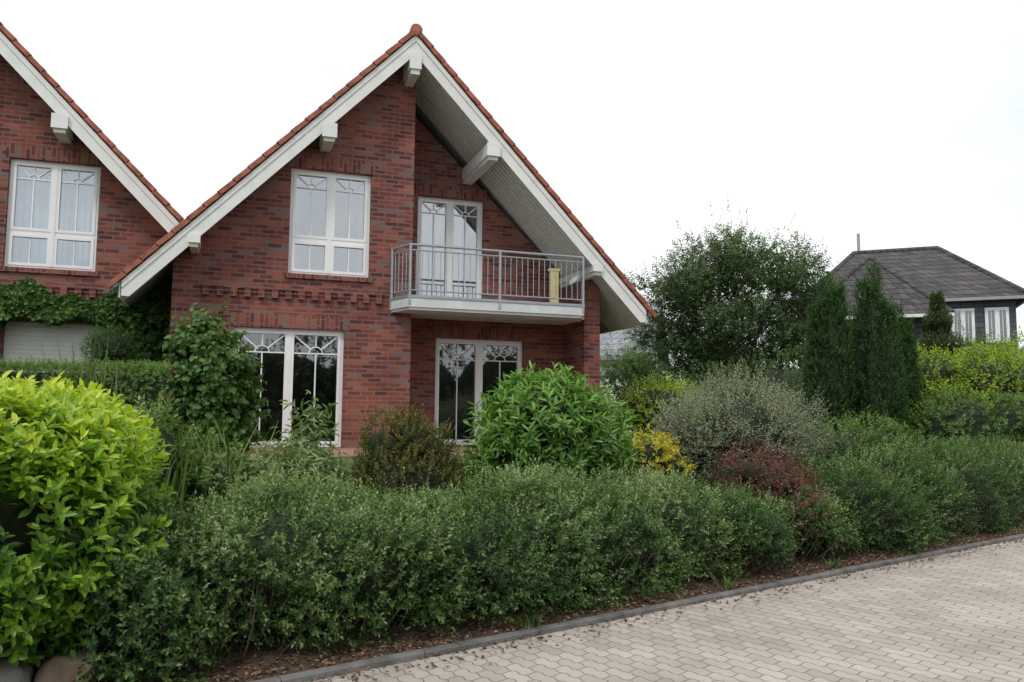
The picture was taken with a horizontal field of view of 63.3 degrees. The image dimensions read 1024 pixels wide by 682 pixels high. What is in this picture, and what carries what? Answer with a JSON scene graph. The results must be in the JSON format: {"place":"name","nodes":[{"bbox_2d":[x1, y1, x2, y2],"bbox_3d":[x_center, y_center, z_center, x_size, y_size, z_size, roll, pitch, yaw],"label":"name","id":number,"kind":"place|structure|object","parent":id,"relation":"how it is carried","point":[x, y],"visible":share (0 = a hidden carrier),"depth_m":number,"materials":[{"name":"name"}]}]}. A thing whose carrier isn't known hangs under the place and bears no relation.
{"place":"outdoors","nodes":[
{"label":"outdoors","id":0,"kind":"place"},
{"bbox_2d":[41,333,278,512],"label":"ornamental grass","id":1,"kind":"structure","parent":0,"point":[176,477],"depth_m":7.69,"materials":[{"name":"green plant"}]},
{"bbox_2d":[239,333,516,440],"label":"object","id":2,"kind":"structure","parent":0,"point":[303,374],"depth_m":18.16,"materials":[{"name":"black glass"}]},
{"bbox_2d":[0,0,1023,379],"label":"sky","id":3,"kind":"structure","parent":0,"point":[892,123],"materials":[{"name":"white"}]},
{"bbox_2d":[32,432,1023,681],"bbox_3d":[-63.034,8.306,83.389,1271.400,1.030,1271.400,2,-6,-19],"label":"ground","id":4,"kind":"structure","parent":0,"point":[267,658],"depth_m":6.11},
{"bbox_2d":[0,654,33,681],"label":"boulder","id":5,"kind":"object","parent":4,"relation":"on","point":[9,672],"visible":0.61,"depth_m":4.45,"materials":[{"name":"grey stone"}]},
{"bbox_2d":[34,649,96,681],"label":"boulder","id":6,"kind":"object","parent":4,"relation":"on","point":[57,667],"visible":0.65,"depth_m":4.56,"materials":[{"name":"stone"}]},
{"bbox_2d":[0,54,172,402],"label":"walls","id":7,"kind":"structure","parent":4,"relation":"on","point":[130,229],"depth_m":15.17,"materials":[{"name":"red brick"}]},
{"bbox_2d":[12,166,94,266],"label":"curtains","id":8,"kind":"object","parent":7,"relation":"attached to","point":[23,208],"visible":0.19,"depth_m":15.46,"materials":[{"name":"fabric"}]},
{"bbox_2d":[51,112,73,143],"bbox_3d":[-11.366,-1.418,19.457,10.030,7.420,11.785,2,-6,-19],"label":"eaves timber","id":9,"kind":"object","parent":7,"relation":"attached to","point":[63,132],"visible":0.22,"depth_m":14.63,"materials":[{"name":"white paint"}]},
{"bbox_2d":[3,159,138,372],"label":"windows","id":10,"kind":"structure","parent":7,"relation":"attached to","point":[23,340],"depth_m":15.05,"materials":[{"name":"plastic"}]},
{"bbox_2d":[0,143,171,323],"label":"brick ornament","id":11,"kind":"object","parent":7,"relation":"attached to","point":[50,154],"visible":0.38,"depth_m":15.05,"materials":[{"name":"red brick"}]},
{"bbox_2d":[0,276,171,392],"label":"ivy","id":12,"kind":"object","parent":7,"relation":"attached to","point":[31,298],"visible":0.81,"depth_m":14.84,"materials":[{"name":"green plant"}]},
{"bbox_2d":[0,22,183,232],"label":"roof","id":13,"kind":"structure","parent":7,"relation":"on","point":[84,128],"depth_m":14.79,"materials":[{"name":"ceramic"}]},
{"bbox_2d":[0,354,172,426],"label":"clipped hedge","id":14,"kind":"object","parent":4,"relation":"on","point":[135,385],"visible":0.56,"depth_m":11.08,"materials":[{"name":"green plant"}]},
{"bbox_2d":[0,370,189,668],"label":"laurel bush","id":15,"kind":"object","parent":4,"relation":"on","point":[65,451],"visible":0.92,"depth_m":4.62,"materials":[{"name":"green plant"}]},
{"bbox_2d":[78,323,140,372],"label":"shrub","id":16,"kind":"object","parent":4,"relation":"on","point":[121,348],"visible":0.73,"depth_m":13.81,"materials":[{"name":"green plant"}]},
{"bbox_2d":[110,390,259,513],"bbox_3d":[-3.716,1.238,7.921,2.739,1.533,1.801,2,-6,-19],"label":"flowering shrub","id":17,"kind":"object","parent":4,"relation":"on","point":[167,437],"visible":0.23,"depth_m":7.67,"materials":[{"name":"green plant"}]},
{"bbox_2d":[162,301,271,452],"bbox_3d":[-4.600,0.937,12.898,1.665,3.126,1.588,2,-6,-19],"label":"shrub","id":18,"kind":"object","parent":4,"relation":"on","point":[210,363],"visible":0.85,"depth_m":12.61,"materials":[{"name":"green plant"}]},
{"bbox_2d":[178,390,359,512],"bbox_3d":[-2.348,1.266,8.245,1.335,1.608,1.941,-4,-7,39],"label":"buddleia","id":19,"kind":"object","parent":4,"relation":"on","point":[313,454],"visible":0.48,"depth_m":8.34,"materials":[{"name":"green plant"}]},
{"bbox_2d":[166,65,599,447],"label":"walls","id":20,"kind":"structure","parent":4,"relation":"on","point":[389,358],"depth_m":15.82,"materials":[{"name":"red brick"}]},
{"bbox_2d":[202,154,526,447],"bbox_3d":[-2.510,-0.638,16.152,6.619,5.500,0.978,4,-6,-35],"label":"brick ornament","id":21,"kind":"object","parent":20,"relation":"attached to","point":[288,292],"visible":0.9,"depth_m":15.40,"materials":[{"name":"red brick"}]},
{"bbox_2d":[234,168,521,446],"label":"windows","id":22,"kind":"structure","parent":20,"relation":"attached to","point":[329,241],"depth_m":15.65,"materials":[{"name":"plastic"}]},
{"bbox_2d":[294,175,461,296],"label":"curtains","id":23,"kind":"object","parent":20,"relation":"attached to","point":[439,228],"visible":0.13,"depth_m":17.75,"materials":[{"name":"fabric"}]},
{"bbox_2d":[111,52,651,316],"bbox_3d":[-3.753,-1.226,20.804,10.030,7.420,11.785,2,-6,-19],"label":"eaves timber","id":24,"kind":"object","parent":20,"relation":"attached to","point":[484,159],"visible":0.66,"depth_m":15.96,"materials":[{"name":"white paint"}]},
{"bbox_2d":[105,23,657,333],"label":"roof","id":25,"kind":"structure","parent":20,"relation":"on","point":[455,118],"depth_m":16.28,"materials":[{"name":"ceramic"}]},
{"bbox_2d":[389,243,584,324],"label":"balcony","id":26,"kind":"structure","parent":20,"relation":"attached to","point":[553,311],"depth_m":15.86,"materials":[{"name":"paint"}]},
{"bbox_2d":[343,400,467,511],"bbox_3d":[-1.069,1.294,8.418,1.300,1.419,1.039,2,-6,-19],"label":"yew bush","id":27,"kind":"object","parent":4,"relation":"on","point":[389,453],"visible":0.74,"depth_m":8.31,"materials":[{"name":"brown plant"}]},
{"bbox_2d":[196,447,633,459],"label":"terrace","id":28,"kind":"structure","parent":4,"relation":"on","point":[349,452],"depth_m":13.22,"materials":[{"name":"grey stone"}]},
{"bbox_2d":[33,523,1023,681],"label":"leaf litter","id":29,"kind":"object","parent":4,"relation":"on","point":[450,638],"visible":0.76,"depth_m":6.56,"materials":[{"name":"brown plant"}]},
{"bbox_2d":[61,425,1023,681],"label":"hedge","id":30,"kind":"object","parent":4,"relation":"on","point":[302,568],"visible":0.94,"depth_m":6.39,"materials":[{"name":"green plant"}]},
{"bbox_2d":[458,360,647,500],"bbox_3d":[0.461,1.145,9.264,2.075,1.868,1.695,2,-6,-19],"label":"rhododendron bush","id":31,"kind":"object","parent":4,"relation":"on","point":[548,419],"visible":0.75,"depth_m":8.87,"materials":[{"name":"green plant"}]},
{"bbox_2d":[287,405,927,496],"bbox_3d":[1.968,1.582,11.287,10.354,1.542,1.836,3,-6,-24],"label":"boxwood shrub","id":32,"kind":"object","parent":4,"relation":"on","point":[870,435],"visible":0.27,"depth_m":12.30,"materials":[{"name":"green plant"}]},
{"bbox_2d":[600,346,659,431],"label":"walls","id":33,"kind":"structure","parent":4,"relation":"on","point":[602,361],"depth_m":38.64,"materials":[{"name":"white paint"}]},
{"bbox_2d":[600,300,668,370],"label":"roof","id":34,"kind":"structure","parent":33,"relation":"on","point":[617,336],"depth_m":39.18,"materials":[{"name":"grey tile"}]},
{"bbox_2d":[250,533,1023,681],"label":"kerb","id":35,"kind":"structure","parent":4,"relation":"on","point":[352,667],"depth_m":6.36,"materials":[{"name":"concrete"}]},
{"bbox_2d":[600,332,689,438],"bbox_3d":[3.832,1.256,25.492,3.747,3.692,2.961,-3,-6,33],"label":"garden tree","id":36,"kind":"object","parent":4,"relation":"on","point":[642,366],"visible":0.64,"depth_m":25.21,"materials":[{"name":"green plant"}]},
{"bbox_2d":[453,448,842,630],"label":"grass","id":37,"kind":"structure","parent":4,"relation":"on","point":[527,620],"depth_m":7.71,"materials":[{"name":"green plant"}]},
{"bbox_2d":[616,423,698,495],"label":"golden shrub","id":38,"kind":"object","parent":4,"relation":"on","point":[667,458],"visible":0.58,"depth_m":9.80,"materials":[{"name":"yellow plant"}]},
{"bbox_2d":[614,370,712,443],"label":"garden shrub","id":39,"kind":"object","parent":4,"relation":"on","point":[643,404],"visible":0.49,"depth_m":17.81,"materials":[{"name":"green plant"}]},
{"bbox_2d":[657,324,779,386],"bbox_3d":[7.066,1.196,27.707,4.521,4.281,3.790,2,-6,-19],"label":"garden tree","id":40,"kind":"object","parent":4,"relation":"on","point":[692,369],"visible":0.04,"depth_m":28.03,"materials":[{"name":"green plant"}]},
{"bbox_2d":[619,195,856,389],"bbox_3d":[5.974,-0.468,22.051,6.786,6.534,5.234,0,-5,6],"label":"rowan tree","id":41,"kind":"object","parent":4,"relation":"on","point":[727,269],"visible":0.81,"depth_m":21.11,"materials":[{"name":"green plant"}]},
{"bbox_2d":[640,358,844,488],"bbox_3d":[3.157,1.269,11.537,2.456,2.073,2.746,-3,-6,32],"label":"silver bush","id":42,"kind":"object","parent":4,"relation":"on","point":[707,436],"visible":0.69,"depth_m":11.13,"materials":[{"name":"green plant"}]},
{"bbox_2d":[669,322,854,436],"bbox_3d":[5.573,1.275,18.938,4.204,3.976,8.101,-5,-7,43],"label":"garden shrub","id":43,"kind":"object","parent":4,"relation":"on","point":[790,376],"visible":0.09,"depth_m":19.05,"materials":[{"name":"green plant"}]},
{"bbox_2d":[706,431,834,552],"bbox_3d":[3.014,1.707,9.543,1.231,1.328,1.589,2,-6,-19],"label":"barberry shrub","id":44,"kind":"object","parent":4,"relation":"on","point":[746,470],"visible":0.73,"depth_m":9.42,"materials":[{"name":"red plant"}]},
{"bbox_2d":[798,271,860,435],"bbox_3d":[5.693,0.483,15.007,1.084,3.509,1.041,2,-6,-19],"label":"cypress tree","id":45,"kind":"object","parent":4,"relation":"on","point":[828,364],"visible":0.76,"depth_m":14.77,"materials":[{"name":"green plant"}]},
{"bbox_2d":[848,259,911,441],"bbox_3d":[6.625,0.355,15.056,1.152,3.789,1.156,2,-6,-19],"label":"cypress tree","id":46,"kind":"object","parent":4,"relation":"on","point":[878,349],"visible":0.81,"depth_m":14.78,"materials":[{"name":"green plant"}]},
{"bbox_2d":[892,301,925,449],"bbox_3d":[7.504,0.777,16.013,0.880,3.142,0.902,2,-6,-19],"label":"cypress tree","id":47,"kind":"object","parent":4,"relation":"on","point":[913,368],"visible":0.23,"depth_m":15.81,"materials":[{"name":"green plant"}]},
{"bbox_2d":[847,299,1017,362],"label":"walls","id":48,"kind":"structure","parent":4,"relation":"on","point":[978,306],"depth_m":31.79,"materials":[{"name":"stone"}]},
{"bbox_2d":[799,233,1023,319],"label":"roof","id":49,"kind":"structure","parent":48,"relation":"on","point":[913,278],"depth_m":33.25,"materials":[{"name":"tile"}]},
{"bbox_2d":[853,307,1009,346],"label":"windows","id":50,"kind":"structure","parent":48,"relation":"attached to","point":[996,318],"depth_m":31.62,"materials":[{"name":"plastic"}]},
{"bbox_2d":[916,289,971,367],"bbox_3d":[11.358,0.718,22.042,2.530,4.240,2.525,2,-6,-19],"label":"spruce tree","id":51,"kind":"object","parent":4,"relation":"on","point":[938,320],"visible":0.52,"depth_m":21.93,"materials":[{"name":"green plant"}]},
{"bbox_2d":[904,384,1023,455],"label":"garden shrub","id":52,"kind":"object","parent":4,"relation":"on","point":[950,419],"visible":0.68,"depth_m":14.86,"materials":[{"name":"green plant"}]},
{"bbox_2d":[905,327,1023,442],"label":"lime shrub","id":53,"kind":"object","parent":4,"relation":"on","point":[994,372],"visible":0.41,"depth_m":16.33,"materials":[{"name":"green plant"}]},
{"bbox_2d":[941,314,1023,362],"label":"garden tree","id":54,"kind":"object","parent":4,"relation":"on","point":[967,343],"visible":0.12,"depth_m":26.06,"materials":[{"name":"green plant"}]},
{"bbox_2d":[309,538,1023,681],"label":"paved road","id":55,"kind":"structure","parent":0,"point":[954,619],"depth_m":6.07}
]}

